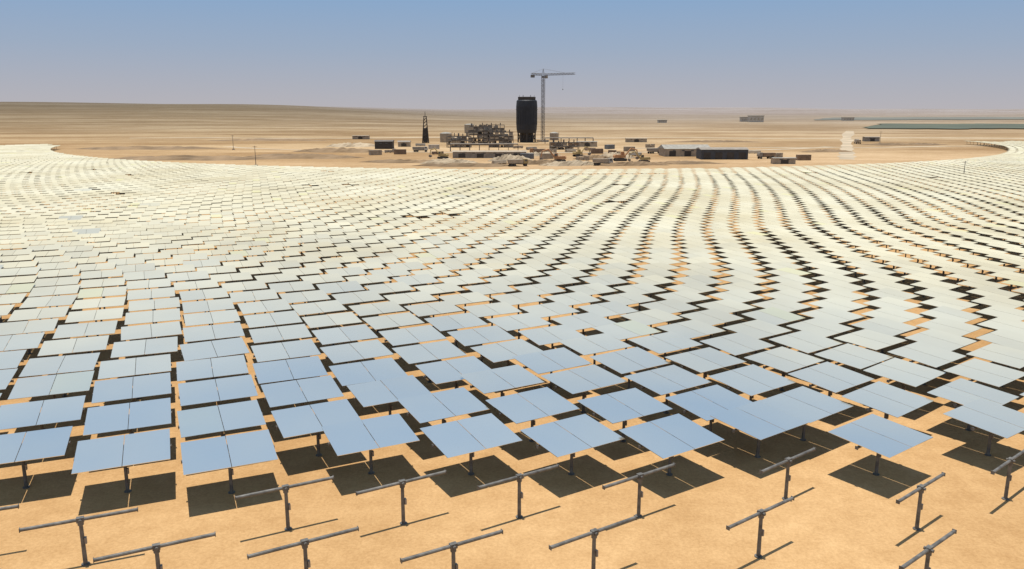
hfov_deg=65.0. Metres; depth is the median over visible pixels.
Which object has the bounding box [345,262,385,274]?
heliostat
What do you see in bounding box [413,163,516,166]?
earth heap
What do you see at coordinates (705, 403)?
heliostat
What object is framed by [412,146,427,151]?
tipper truck
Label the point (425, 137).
lattice mast
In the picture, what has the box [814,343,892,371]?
heliostat
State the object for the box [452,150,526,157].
power block hall
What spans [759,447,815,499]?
bare heliostat stand
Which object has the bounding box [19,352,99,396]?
heliostat
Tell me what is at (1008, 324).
heliostat
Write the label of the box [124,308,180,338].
heliostat
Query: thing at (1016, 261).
heliostat
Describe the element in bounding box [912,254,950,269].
heliostat
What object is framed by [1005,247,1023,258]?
heliostat
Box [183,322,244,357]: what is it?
heliostat
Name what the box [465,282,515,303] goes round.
heliostat
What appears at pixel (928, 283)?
heliostat
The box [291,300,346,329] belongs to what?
heliostat
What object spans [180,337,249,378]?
heliostat
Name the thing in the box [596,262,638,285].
heliostat
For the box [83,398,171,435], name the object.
heliostat
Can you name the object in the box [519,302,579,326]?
heliostat
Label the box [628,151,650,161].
excavator
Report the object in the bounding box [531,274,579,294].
heliostat
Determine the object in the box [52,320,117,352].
heliostat
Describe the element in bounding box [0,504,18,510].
bare heliostat stand
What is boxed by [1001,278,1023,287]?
heliostat
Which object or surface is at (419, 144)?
material stack
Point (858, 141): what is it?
tipper truck
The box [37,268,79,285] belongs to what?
heliostat
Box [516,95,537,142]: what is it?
solar tower
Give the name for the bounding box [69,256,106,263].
heliostat
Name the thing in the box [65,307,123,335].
heliostat
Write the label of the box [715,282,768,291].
heliostat
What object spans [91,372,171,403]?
heliostat
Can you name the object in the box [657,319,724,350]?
heliostat
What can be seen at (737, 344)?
heliostat
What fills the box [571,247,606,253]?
heliostat
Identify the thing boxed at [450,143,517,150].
pipe rack
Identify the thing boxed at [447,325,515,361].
heliostat
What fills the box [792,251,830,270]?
heliostat
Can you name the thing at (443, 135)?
storage tank
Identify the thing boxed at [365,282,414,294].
heliostat
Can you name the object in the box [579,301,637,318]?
heliostat
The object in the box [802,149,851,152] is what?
earth heap
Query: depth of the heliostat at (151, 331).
72.13 m
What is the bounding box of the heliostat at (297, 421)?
[271,399,362,456]
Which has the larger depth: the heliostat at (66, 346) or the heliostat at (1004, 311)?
the heliostat at (1004, 311)
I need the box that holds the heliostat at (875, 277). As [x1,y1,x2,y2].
[858,273,904,297]
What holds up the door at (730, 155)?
in the warehouse at (721, 153)
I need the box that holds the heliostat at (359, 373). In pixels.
[329,357,407,385]
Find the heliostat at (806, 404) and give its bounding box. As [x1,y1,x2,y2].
[760,386,852,440]
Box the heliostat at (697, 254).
[679,252,717,257]
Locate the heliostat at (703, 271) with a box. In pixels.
[678,268,722,276]
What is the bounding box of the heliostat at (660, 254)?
[642,252,680,258]
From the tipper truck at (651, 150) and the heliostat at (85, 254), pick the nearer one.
the heliostat at (85, 254)
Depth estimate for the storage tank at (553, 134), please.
587.34 m
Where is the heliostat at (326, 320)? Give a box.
[302,312,361,345]
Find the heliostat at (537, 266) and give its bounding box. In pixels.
[510,262,553,284]
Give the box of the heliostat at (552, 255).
[526,252,564,270]
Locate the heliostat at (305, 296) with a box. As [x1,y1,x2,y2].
[279,290,330,316]
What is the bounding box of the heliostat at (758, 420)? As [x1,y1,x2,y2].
[711,400,808,457]
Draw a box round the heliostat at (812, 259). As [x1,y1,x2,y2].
[798,255,838,276]
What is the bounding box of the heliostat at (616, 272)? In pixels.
[589,268,635,292]
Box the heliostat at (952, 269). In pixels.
[936,265,980,288]
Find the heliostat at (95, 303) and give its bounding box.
[71,296,125,321]
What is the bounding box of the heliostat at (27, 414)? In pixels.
[0,395,85,429]
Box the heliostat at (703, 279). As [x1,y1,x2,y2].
[674,274,721,284]
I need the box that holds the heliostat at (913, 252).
[900,249,937,262]
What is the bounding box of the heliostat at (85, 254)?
[63,251,99,257]
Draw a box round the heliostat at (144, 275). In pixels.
[123,270,164,288]
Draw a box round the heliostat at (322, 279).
[300,273,345,283]
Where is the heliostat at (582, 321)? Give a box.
[552,312,615,335]
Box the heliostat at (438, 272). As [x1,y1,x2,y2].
[410,268,454,284]
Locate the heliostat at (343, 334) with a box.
[312,324,377,362]
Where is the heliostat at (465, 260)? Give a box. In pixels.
[439,256,478,275]
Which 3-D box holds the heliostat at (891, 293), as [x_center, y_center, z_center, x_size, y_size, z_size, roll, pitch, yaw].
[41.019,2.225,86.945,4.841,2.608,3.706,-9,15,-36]
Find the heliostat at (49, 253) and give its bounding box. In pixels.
[29,250,65,256]
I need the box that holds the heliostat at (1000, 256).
[985,252,1023,265]
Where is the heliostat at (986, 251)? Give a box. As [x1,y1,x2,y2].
[970,248,1007,259]
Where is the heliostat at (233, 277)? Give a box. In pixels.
[210,272,252,292]
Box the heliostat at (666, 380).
[624,365,711,413]
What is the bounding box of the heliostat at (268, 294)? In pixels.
[229,289,278,314]
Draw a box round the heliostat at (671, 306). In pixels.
[640,299,698,324]
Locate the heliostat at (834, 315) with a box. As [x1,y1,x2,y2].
[800,306,863,338]
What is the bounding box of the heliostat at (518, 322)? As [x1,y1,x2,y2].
[487,313,550,338]
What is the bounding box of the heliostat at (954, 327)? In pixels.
[916,317,982,335]
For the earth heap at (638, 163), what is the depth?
320.52 m
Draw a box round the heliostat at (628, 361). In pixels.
[590,347,669,388]
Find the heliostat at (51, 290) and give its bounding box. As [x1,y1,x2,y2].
[28,284,79,306]
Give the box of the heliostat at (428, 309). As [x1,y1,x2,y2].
[404,301,462,327]
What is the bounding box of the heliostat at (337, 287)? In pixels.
[316,281,364,293]
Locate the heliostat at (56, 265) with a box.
[37,261,77,277]
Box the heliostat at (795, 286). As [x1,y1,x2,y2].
[766,281,817,291]
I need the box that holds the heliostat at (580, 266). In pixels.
[553,262,594,284]
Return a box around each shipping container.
[369,150,381,154]
[394,149,405,153]
[428,145,438,148]
[520,153,533,158]
[539,153,553,158]
[591,148,602,153]
[604,144,614,148]
[623,147,634,150]
[796,154,810,159]
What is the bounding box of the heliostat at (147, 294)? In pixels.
[127,287,175,310]
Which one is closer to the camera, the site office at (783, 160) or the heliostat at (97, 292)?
the heliostat at (97, 292)
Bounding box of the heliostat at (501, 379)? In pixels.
[460,365,543,412]
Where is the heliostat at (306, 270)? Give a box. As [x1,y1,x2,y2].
[280,267,322,280]
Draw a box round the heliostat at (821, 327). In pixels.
[787,318,854,352]
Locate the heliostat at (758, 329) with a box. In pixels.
[723,319,791,353]
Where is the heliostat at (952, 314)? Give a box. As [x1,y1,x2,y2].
[920,306,982,322]
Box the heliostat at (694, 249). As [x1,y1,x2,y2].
[679,247,715,253]
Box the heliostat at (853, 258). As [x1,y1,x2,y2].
[838,255,876,276]
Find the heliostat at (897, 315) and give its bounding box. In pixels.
[862,307,923,322]
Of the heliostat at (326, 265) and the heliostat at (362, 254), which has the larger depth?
the heliostat at (362, 254)
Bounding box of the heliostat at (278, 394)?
[261,375,343,407]
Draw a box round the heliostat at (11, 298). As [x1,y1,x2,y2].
[0,293,26,322]
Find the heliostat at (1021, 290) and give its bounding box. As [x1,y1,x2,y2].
[1012,287,1023,292]
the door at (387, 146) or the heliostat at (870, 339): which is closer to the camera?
the heliostat at (870, 339)
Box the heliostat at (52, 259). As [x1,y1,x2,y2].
[33,255,71,269]
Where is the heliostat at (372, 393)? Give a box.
[347,375,430,414]
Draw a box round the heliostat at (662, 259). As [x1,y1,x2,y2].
[639,257,680,263]
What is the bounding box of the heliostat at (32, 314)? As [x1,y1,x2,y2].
[7,306,69,338]
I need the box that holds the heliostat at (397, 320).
[362,312,423,346]
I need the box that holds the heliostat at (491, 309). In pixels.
[463,302,521,325]
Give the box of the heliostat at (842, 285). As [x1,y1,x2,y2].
[815,280,866,291]
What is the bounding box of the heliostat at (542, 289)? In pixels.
[514,283,564,304]
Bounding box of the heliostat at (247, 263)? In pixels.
[222,260,260,281]
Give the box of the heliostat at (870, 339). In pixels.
[835,329,906,367]
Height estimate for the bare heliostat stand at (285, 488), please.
2.540 m
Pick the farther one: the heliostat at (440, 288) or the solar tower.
the solar tower
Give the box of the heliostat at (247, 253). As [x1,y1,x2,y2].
[229,249,265,267]
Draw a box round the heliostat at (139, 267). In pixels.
[116,263,155,280]
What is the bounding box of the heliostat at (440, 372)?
[415,356,489,388]
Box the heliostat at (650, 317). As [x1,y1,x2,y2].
[619,309,682,334]
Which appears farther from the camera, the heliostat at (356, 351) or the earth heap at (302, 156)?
the earth heap at (302, 156)
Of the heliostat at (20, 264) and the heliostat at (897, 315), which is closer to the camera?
the heliostat at (897, 315)
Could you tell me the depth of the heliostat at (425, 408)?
53.88 m
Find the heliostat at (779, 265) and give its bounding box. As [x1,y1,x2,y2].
[762,261,804,269]
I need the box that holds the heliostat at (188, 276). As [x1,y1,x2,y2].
[167,271,209,290]
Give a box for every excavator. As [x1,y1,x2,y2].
[429,148,448,158]
[540,149,565,160]
[572,146,590,156]
[613,147,638,160]
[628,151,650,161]
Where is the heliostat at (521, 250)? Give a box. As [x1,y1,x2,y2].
[498,247,533,264]
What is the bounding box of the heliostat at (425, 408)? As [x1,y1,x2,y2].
[397,387,488,423]
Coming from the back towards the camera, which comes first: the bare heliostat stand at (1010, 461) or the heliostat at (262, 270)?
the heliostat at (262, 270)
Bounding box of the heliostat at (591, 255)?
[565,252,602,271]
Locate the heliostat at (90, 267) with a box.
[76,262,115,278]
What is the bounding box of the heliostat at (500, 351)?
[470,339,542,365]
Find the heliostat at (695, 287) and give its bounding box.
[667,282,718,304]
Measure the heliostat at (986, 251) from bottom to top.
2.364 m
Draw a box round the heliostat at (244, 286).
[221,280,266,302]
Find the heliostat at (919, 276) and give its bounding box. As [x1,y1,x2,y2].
[902,272,948,296]
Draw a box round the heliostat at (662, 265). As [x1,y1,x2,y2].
[637,262,679,269]
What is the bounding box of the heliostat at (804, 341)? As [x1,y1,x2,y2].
[769,330,842,369]
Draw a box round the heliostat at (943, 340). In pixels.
[905,328,976,368]
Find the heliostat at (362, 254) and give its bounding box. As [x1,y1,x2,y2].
[338,251,375,262]
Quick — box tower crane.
[531,69,574,141]
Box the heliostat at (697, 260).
[680,256,719,263]
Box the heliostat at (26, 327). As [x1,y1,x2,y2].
[0,318,58,353]
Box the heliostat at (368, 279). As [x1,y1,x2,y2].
[345,274,391,290]
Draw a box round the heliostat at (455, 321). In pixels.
[424,312,487,347]
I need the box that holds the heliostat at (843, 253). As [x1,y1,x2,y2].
[827,250,866,269]
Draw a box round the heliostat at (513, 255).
[489,252,525,270]
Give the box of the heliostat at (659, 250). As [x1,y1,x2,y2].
[643,247,678,253]
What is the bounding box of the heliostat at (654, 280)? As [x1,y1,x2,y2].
[627,275,676,297]
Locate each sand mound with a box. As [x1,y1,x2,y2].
[325,142,374,146]
[420,158,477,163]
[488,154,532,160]
[531,152,561,155]
[538,160,593,165]
[600,152,634,158]
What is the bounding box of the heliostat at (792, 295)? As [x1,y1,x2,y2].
[762,289,816,301]
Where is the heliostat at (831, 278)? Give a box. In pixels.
[813,273,859,282]
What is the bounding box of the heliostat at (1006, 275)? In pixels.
[989,270,1023,291]
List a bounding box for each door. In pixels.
[385,144,390,148]
[669,151,675,156]
[684,151,690,156]
[703,152,710,159]
[715,152,722,159]
[727,152,733,159]
[738,152,745,159]
[781,160,788,163]
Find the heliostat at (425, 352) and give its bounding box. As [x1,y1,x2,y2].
[392,340,465,382]
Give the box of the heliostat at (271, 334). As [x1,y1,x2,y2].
[249,324,311,359]
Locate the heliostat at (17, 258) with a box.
[0,254,35,261]
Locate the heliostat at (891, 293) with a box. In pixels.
[864,288,918,300]
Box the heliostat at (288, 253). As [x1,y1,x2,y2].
[265,250,300,268]
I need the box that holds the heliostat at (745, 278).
[721,274,767,283]
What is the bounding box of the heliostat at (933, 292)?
[914,287,967,298]
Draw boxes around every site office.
[352,135,369,138]
[576,141,597,146]
[625,138,646,141]
[770,157,795,163]
[862,137,879,140]
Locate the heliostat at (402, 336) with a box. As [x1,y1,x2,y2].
[379,325,446,345]
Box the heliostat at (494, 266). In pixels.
[469,262,510,283]
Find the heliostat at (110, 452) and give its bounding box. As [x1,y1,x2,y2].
[71,429,171,492]
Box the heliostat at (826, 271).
[809,267,853,290]
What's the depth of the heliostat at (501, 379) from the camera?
59.08 m
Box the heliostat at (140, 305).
[128,297,179,323]
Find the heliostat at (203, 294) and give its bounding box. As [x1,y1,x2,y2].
[179,288,228,300]
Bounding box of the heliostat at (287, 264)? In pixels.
[262,260,301,282]
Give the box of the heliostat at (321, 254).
[303,250,339,269]
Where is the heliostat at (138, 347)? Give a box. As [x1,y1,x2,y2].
[111,336,178,374]
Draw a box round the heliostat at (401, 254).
[376,251,413,263]
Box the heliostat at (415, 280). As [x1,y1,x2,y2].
[392,274,439,291]
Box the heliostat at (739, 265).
[720,262,765,269]
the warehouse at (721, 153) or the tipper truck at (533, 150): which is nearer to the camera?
the warehouse at (721, 153)
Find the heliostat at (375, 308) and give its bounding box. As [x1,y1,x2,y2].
[348,301,405,332]
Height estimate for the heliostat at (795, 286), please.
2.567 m
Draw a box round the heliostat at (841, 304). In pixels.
[808,297,867,310]
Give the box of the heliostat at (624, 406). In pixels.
[577,388,671,441]
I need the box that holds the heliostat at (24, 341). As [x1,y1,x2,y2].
[0,332,44,368]
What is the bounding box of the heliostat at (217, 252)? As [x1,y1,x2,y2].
[195,249,228,266]
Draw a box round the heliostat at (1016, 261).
[1000,257,1023,272]
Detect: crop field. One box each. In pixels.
[814,117,1023,119]
[866,123,1023,128]
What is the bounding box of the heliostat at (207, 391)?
[178,375,257,416]
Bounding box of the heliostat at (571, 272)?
[544,268,588,292]
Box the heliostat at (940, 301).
[919,296,978,309]
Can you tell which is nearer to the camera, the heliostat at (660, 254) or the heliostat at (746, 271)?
the heliostat at (746, 271)
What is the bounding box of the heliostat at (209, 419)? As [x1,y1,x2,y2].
[177,400,265,437]
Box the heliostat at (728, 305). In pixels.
[697,299,756,329]
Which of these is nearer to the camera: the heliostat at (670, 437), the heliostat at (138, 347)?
the heliostat at (670, 437)
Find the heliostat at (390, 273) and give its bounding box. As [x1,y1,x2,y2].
[369,267,411,282]
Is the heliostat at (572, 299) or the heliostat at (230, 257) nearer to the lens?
the heliostat at (572, 299)
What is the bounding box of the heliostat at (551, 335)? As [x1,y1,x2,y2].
[518,324,584,348]
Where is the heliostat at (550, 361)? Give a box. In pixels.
[512,347,591,389]
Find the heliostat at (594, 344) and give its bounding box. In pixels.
[558,333,632,364]
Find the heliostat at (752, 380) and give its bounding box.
[708,364,795,400]
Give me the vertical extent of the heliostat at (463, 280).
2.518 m
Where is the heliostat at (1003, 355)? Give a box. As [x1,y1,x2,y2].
[967,343,1023,386]
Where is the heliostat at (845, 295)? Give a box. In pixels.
[812,289,868,300]
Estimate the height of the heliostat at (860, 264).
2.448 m
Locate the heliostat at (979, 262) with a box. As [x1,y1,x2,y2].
[963,258,1004,274]
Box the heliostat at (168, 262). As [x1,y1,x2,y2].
[146,258,182,278]
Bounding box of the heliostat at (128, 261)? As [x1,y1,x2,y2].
[108,257,144,264]
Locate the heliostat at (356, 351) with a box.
[320,339,393,363]
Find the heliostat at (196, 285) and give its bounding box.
[173,279,218,300]
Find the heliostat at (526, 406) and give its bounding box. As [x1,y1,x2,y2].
[486,387,579,441]
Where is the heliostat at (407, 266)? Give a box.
[386,262,427,275]
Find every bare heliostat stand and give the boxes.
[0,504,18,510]
[19,507,137,565]
[93,532,215,568]
[234,475,333,530]
[247,526,358,568]
[355,470,445,524]
[400,529,502,568]
[477,464,558,518]
[549,515,636,568]
[602,463,675,517]
[726,496,794,558]
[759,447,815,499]
[896,472,945,530]
[899,528,956,568]
[990,449,1023,500]
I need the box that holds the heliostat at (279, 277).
[254,273,299,296]
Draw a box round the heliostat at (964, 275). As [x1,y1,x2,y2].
[947,271,994,295]
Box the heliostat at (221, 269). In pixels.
[197,265,236,287]
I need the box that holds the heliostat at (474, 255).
[451,252,488,269]
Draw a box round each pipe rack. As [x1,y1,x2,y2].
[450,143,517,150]
[545,137,593,140]
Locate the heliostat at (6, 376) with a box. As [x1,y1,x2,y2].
[0,368,17,389]
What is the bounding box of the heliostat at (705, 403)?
[665,385,751,431]
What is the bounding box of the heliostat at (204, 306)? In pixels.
[182,298,234,324]
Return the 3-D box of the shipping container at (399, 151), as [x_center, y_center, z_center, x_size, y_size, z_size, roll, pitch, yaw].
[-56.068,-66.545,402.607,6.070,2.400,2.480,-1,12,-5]
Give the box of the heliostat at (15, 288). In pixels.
[0,283,34,310]
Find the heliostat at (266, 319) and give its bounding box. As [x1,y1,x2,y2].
[244,310,301,342]
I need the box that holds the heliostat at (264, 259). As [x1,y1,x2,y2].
[246,255,283,274]
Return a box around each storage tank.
[440,132,451,141]
[464,124,473,132]
[550,132,557,139]
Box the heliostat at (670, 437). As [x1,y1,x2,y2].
[619,413,723,475]
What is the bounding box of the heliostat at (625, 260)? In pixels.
[598,257,639,277]
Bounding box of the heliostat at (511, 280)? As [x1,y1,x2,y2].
[485,275,531,293]
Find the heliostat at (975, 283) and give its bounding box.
[956,278,1008,304]
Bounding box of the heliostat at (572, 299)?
[545,291,601,314]
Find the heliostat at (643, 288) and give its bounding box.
[613,283,666,310]
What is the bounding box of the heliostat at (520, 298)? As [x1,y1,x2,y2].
[491,291,546,313]
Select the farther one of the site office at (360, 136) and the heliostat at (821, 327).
the site office at (360, 136)
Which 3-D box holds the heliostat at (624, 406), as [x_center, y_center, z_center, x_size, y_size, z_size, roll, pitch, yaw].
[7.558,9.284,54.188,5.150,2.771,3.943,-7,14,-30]
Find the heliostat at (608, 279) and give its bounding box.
[579,274,628,300]
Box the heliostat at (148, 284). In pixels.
[126,278,170,299]
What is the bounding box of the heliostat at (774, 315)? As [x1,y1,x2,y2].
[742,307,804,341]
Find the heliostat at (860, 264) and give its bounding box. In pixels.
[845,260,886,282]
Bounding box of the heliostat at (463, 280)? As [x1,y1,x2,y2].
[437,275,484,293]
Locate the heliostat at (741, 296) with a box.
[710,289,765,315]
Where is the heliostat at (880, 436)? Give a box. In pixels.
[828,414,932,475]
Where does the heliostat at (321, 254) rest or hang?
on the ground
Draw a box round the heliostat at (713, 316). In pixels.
[680,308,743,338]
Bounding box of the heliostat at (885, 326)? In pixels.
[852,317,918,352]
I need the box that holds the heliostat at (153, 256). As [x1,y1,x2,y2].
[136,252,170,259]
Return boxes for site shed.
[374,140,393,148]
[397,141,410,146]
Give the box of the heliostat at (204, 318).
[183,309,240,339]
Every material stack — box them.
[415,143,424,145]
[492,160,506,163]
[565,149,575,151]
[576,156,588,160]
[645,144,654,147]
[748,150,760,153]
[774,153,782,156]
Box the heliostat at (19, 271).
[0,267,40,283]
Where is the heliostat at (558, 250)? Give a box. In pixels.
[534,247,571,266]
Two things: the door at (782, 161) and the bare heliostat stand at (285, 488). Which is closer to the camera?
the bare heliostat stand at (285, 488)
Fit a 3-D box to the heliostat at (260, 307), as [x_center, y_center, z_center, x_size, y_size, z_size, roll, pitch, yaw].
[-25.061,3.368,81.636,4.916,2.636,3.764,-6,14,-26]
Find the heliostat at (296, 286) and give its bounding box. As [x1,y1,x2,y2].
[268,281,314,307]
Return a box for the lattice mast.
[422,116,428,142]
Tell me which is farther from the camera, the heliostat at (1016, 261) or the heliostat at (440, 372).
the heliostat at (1016, 261)
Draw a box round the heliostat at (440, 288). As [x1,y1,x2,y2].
[415,282,464,301]
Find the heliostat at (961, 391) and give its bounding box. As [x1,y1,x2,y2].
[927,378,1018,430]
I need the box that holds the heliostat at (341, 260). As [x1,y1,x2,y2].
[323,256,360,276]
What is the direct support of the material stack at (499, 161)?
on the ground
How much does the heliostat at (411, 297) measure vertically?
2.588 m
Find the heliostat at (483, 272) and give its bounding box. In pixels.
[455,268,500,284]
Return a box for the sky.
[0,0,1023,108]
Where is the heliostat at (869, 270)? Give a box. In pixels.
[850,266,896,289]
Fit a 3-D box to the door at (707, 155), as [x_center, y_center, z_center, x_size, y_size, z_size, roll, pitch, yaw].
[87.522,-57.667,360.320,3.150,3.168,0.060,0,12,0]
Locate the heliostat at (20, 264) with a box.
[0,260,38,268]
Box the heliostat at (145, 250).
[125,247,158,253]
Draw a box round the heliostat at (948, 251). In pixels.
[934,248,971,261]
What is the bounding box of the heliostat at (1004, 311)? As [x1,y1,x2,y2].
[976,305,1023,320]
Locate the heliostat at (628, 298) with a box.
[600,291,654,320]
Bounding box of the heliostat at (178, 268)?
[156,264,195,281]
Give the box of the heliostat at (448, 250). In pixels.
[425,247,460,262]
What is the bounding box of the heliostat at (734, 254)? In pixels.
[717,251,756,257]
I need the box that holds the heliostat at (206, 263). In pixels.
[183,259,220,279]
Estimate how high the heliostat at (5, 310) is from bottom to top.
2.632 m
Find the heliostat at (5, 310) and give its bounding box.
[0,304,14,315]
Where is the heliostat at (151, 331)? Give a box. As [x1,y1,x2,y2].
[120,321,181,355]
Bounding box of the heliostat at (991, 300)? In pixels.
[972,295,1023,308]
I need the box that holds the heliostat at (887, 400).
[842,381,933,418]
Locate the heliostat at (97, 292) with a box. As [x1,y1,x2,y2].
[77,286,126,308]
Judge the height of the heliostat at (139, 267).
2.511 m
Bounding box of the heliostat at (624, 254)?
[604,252,641,258]
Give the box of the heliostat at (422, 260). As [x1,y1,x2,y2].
[401,257,440,269]
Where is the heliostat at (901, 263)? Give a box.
[884,260,926,281]
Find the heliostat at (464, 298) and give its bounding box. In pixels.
[438,292,491,312]
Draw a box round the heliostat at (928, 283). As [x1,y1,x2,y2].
[910,279,960,289]
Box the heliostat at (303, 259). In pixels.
[284,255,321,275]
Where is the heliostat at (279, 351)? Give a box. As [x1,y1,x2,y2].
[251,339,320,380]
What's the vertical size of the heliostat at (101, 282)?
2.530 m
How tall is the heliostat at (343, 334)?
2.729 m
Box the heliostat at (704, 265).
[681,262,722,269]
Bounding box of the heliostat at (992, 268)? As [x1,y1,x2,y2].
[976,264,1018,282]
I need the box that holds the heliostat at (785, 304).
[752,298,811,326]
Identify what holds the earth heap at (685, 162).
on the ground
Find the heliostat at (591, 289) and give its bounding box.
[565,283,617,304]
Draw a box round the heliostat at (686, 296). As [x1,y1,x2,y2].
[655,290,711,319]
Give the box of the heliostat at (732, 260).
[718,256,759,263]
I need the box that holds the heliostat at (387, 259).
[362,256,400,268]
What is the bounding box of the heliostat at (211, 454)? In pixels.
[180,429,277,493]
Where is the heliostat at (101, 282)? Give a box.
[79,277,125,297]
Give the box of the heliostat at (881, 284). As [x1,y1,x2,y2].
[863,280,913,290]
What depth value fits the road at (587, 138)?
641.28 m
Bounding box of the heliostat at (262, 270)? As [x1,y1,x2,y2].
[239,266,279,275]
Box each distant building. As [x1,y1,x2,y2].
[657,120,666,122]
[740,117,747,121]
[747,115,763,121]
[841,117,854,120]
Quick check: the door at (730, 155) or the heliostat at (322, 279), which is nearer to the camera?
the heliostat at (322, 279)
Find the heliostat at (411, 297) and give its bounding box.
[383,291,437,311]
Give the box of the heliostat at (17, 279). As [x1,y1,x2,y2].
[0,275,37,293]
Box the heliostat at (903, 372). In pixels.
[863,358,945,389]
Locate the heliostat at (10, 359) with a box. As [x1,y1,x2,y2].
[0,350,26,369]
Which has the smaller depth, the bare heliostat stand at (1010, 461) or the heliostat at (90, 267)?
the bare heliostat stand at (1010, 461)
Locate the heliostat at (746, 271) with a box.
[722,268,766,276]
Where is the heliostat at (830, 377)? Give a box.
[789,362,873,396]
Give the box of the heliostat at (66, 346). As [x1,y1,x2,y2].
[38,335,108,355]
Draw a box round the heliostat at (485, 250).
[461,247,497,263]
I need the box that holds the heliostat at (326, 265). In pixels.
[303,261,343,273]
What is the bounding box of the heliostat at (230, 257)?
[208,254,244,273]
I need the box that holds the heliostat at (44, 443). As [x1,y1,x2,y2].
[0,426,72,488]
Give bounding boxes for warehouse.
[658,144,709,156]
[696,147,748,159]
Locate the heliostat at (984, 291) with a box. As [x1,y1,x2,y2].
[966,286,1020,297]
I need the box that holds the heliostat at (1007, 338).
[976,329,1023,367]
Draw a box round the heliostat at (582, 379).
[542,364,627,412]
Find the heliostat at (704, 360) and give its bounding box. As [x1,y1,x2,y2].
[665,347,745,387]
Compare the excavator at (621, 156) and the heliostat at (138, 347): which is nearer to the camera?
the heliostat at (138, 347)
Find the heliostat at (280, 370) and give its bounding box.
[253,356,327,383]
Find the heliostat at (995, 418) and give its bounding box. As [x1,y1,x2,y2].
[943,398,1023,455]
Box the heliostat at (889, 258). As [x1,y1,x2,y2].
[875,254,914,275]
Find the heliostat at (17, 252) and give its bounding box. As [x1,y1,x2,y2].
[0,249,32,255]
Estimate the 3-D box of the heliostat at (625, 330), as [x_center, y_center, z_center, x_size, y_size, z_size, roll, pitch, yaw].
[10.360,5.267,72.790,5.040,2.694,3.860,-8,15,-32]
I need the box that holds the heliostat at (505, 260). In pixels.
[480,257,521,276]
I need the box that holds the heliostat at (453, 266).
[427,262,468,276]
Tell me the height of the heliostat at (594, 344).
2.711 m
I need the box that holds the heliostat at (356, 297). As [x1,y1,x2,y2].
[332,290,383,319]
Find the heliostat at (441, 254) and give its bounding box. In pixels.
[414,251,452,263]
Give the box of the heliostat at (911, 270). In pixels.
[893,266,938,289]
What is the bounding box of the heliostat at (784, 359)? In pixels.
[744,347,824,390]
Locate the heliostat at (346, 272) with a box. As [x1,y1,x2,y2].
[325,267,367,281]
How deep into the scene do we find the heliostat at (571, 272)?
98.51 m
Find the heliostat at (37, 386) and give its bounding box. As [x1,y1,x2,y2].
[7,371,93,399]
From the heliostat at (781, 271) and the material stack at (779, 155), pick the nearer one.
the heliostat at (781, 271)
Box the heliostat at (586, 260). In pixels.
[560,257,601,277]
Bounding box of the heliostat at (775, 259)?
[758,256,798,263]
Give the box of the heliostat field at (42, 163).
[0,141,1023,396]
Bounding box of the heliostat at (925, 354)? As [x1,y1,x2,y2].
[888,341,965,384]
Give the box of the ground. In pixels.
[0,102,1023,568]
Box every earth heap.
[78,146,225,149]
[108,155,271,160]
[210,138,327,140]
[246,153,363,158]
[293,147,382,152]
[363,159,427,162]
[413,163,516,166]
[506,159,559,164]
[574,154,609,159]
[597,161,669,165]
[655,161,724,163]
[671,140,753,142]
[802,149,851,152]
[861,143,945,145]
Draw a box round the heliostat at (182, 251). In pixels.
[161,248,194,264]
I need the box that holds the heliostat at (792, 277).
[766,274,814,283]
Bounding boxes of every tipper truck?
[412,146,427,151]
[507,159,527,166]
[530,148,544,152]
[592,158,612,165]
[647,148,658,153]
[757,152,775,158]
[854,139,860,143]
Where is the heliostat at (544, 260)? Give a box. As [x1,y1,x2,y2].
[519,257,560,276]
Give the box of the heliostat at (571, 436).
[520,414,624,475]
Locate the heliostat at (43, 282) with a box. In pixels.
[33,276,80,295]
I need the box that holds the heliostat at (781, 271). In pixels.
[765,267,810,275]
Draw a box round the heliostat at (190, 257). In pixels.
[173,253,207,271]
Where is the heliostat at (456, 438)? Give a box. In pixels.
[420,413,522,475]
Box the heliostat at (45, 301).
[19,294,77,318]
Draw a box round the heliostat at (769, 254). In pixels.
[755,251,792,268]
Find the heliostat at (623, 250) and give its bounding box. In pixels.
[606,247,641,253]
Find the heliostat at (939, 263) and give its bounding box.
[924,259,964,281]
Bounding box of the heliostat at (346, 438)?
[321,413,419,474]
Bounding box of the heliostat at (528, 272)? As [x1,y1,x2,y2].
[500,268,545,291]
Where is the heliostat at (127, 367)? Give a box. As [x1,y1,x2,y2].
[98,354,171,398]
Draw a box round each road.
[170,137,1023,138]
[232,146,824,152]
[636,146,944,148]
[837,131,856,159]
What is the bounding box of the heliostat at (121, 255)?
[99,252,134,265]
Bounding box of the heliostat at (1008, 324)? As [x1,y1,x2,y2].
[977,316,1023,334]
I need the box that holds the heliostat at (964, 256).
[948,253,988,267]
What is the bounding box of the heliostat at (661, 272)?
[634,268,679,292]
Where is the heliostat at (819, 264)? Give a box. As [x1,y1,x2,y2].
[803,261,845,283]
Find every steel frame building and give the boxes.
[446,132,471,147]
[468,123,492,142]
[479,123,504,134]
[489,130,513,147]
[549,139,578,149]
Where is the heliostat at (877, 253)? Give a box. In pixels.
[865,250,902,268]
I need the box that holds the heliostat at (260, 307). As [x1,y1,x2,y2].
[238,299,291,327]
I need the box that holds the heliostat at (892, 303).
[864,297,922,310]
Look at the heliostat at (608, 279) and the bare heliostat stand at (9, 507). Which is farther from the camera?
the heliostat at (608, 279)
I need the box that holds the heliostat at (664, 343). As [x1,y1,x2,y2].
[629,331,702,366]
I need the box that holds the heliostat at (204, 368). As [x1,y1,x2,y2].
[176,355,248,381]
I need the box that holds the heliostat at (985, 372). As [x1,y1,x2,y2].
[943,358,1023,386]
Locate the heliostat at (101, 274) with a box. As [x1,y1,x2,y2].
[80,269,122,292]
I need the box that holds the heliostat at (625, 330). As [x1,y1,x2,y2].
[592,320,660,348]
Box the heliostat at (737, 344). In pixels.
[700,332,774,368]

